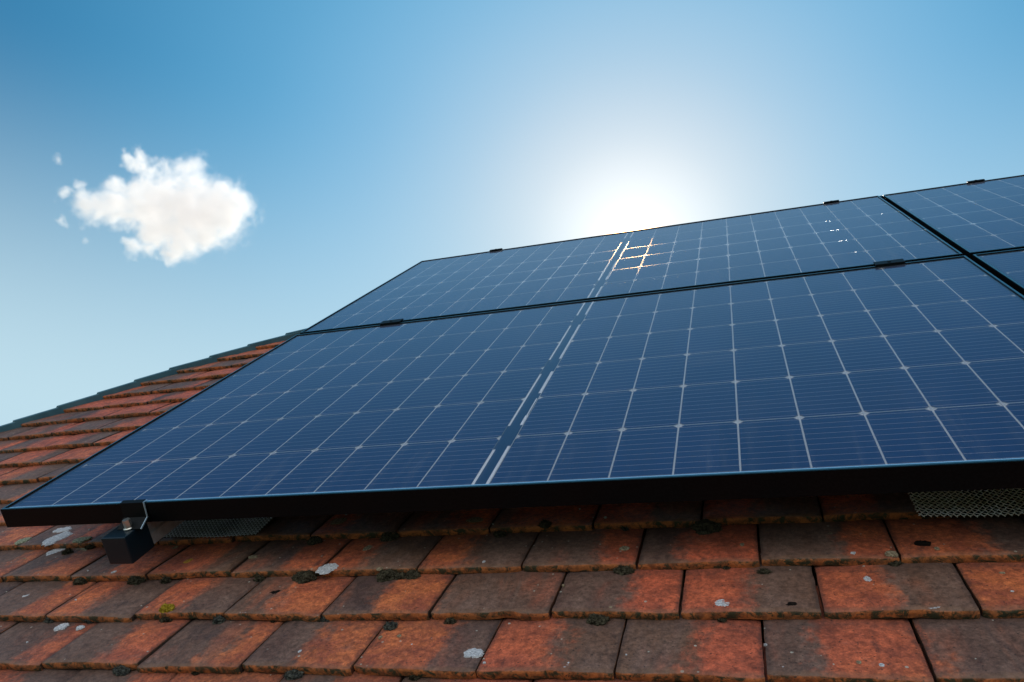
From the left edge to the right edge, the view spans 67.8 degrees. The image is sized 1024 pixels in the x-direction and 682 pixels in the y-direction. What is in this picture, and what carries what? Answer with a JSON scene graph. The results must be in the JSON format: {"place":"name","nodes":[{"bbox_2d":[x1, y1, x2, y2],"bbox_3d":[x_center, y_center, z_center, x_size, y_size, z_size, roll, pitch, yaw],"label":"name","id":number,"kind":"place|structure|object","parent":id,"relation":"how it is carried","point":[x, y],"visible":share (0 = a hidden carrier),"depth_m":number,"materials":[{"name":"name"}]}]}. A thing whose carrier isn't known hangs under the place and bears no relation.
{"place":"outdoors","nodes":[
{"label":"outdoors","id":0,"kind":"place"},
{"bbox_2d":[0,230,1023,681],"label":"tiled roof","id":1,"kind":"structure","parent":0,"point":[860,588],"depth_m":1.04,"materials":[{"name":"tile"}]},
{"bbox_2d":[163,517,273,537],"bbox_3d":[-0.527,0.331,1.400,0.210,0.010,0.112,-6,16,17],"label":"wire mesh","id":2,"kind":"object","parent":1,"relation":"on","point":[220,527],"visible":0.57,"depth_m":1.38,"materials":[{"name":"black metal"}]},
{"bbox_2d":[101,268,481,563],"bbox_3d":[-0.370,0.013,2.181,0.047,0.048,2.097,-6,16,17],"label":"mounting rail","id":3,"kind":"object","parent":1,"relation":"on","point":[127,547],"visible":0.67,"depth_m":1.23,"materials":[{"name":"metal"}]},
{"bbox_2d":[117,499,147,530],"bbox_3d":[-0.618,0.283,1.238,0.048,0.050,0.021,-6,-20,17],"label":"end clamp","id":4,"kind":"object","parent":3,"relation":"attached to","point":[135,514],"visible":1,"depth_m":1.24,"materials":[{"name":"black"}]},
{"bbox_2d":[379,319,403,324],"bbox_3d":[-0.341,-0.038,2.183,0.064,0.041,0.031,-6,16,17],"label":"clamp","id":5,"kind":"object","parent":3,"relation":"attached to","point":[391,321],"visible":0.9,"depth_m":2.17,"materials":[{"name":"black metal"}]},
{"bbox_2d":[0,255,1023,526],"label":"solar panel","id":6,"kind":"object","parent":3,"relation":"on","point":[914,447],"visible":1,"depth_m":1.30,"materials":[{"name":"blue"}]},
{"bbox_2d":[300,196,962,333],"bbox_3d":[0.334,-0.253,2.491,1.762,0.036,1.014,-6,16,17],"label":"solar panel","id":7,"kind":"object","parent":3,"relation":"on","point":[907,233],"visible":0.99,"depth_m":2.35,"materials":[{"name":"blue"}]},
{"bbox_2d":[837,219,1020,425],"bbox_3d":[0.903,-0.130,1.821,0.043,0.047,2.036,-6,16,17],"label":"mounting rail","id":8,"kind":"object","parent":1,"relation":"on","point":[948,344],"visible":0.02,"depth_m":1.32,"materials":[{"name":"metal"}]},
{"bbox_2d":[873,259,904,265],"bbox_3d":[0.893,-0.169,1.804,0.064,0.041,0.031,-6,16,17],"label":"clamp","id":9,"kind":"object","parent":8,"relation":"attached to","point":[887,262],"visible":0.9,"depth_m":1.79,"materials":[{"name":"black metal"}]},
{"bbox_2d":[908,488,1023,517],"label":"wire mesh","id":10,"kind":"object","parent":1,"relation":"on","point":[984,503],"visible":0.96,"depth_m":1.02,"materials":[{"name":"black metal"}]},
{"label":"mounting rail","id":11,"kind":"object","parent":1,"relation":"on","visible":0},
{"bbox_2d":[883,175,1023,259],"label":"solar panel","id":12,"kind":"object","parent":11,"relation":"on","point":[949,197],"visible":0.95,"depth_m":2.20,"materials":[{"name":"blue"}]},
{"bbox_2d":[967,179,984,182],"bbox_3d":[1.588,-0.531,2.611,0.052,0.041,0.016,-6,16,17],"label":"top clamp","id":13,"kind":"object","parent":11,"relation":"attached to","point":[975,180],"visible":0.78,"depth_m":2.60,"materials":[{"name":"black metal"}]},
{"bbox_2d":[973,248,1023,295],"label":"solar panel","id":14,"kind":"object","parent":11,"relation":"on","point":[999,264],"visible":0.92,"depth_m":1.63,"materials":[{"name":"blue"}]},
{"bbox_2d":[0,0,1023,425],"label":"sky","id":15,"kind":"structure","parent":0,"point":[182,181],"materials":[{"name":"blue"}]}
]}

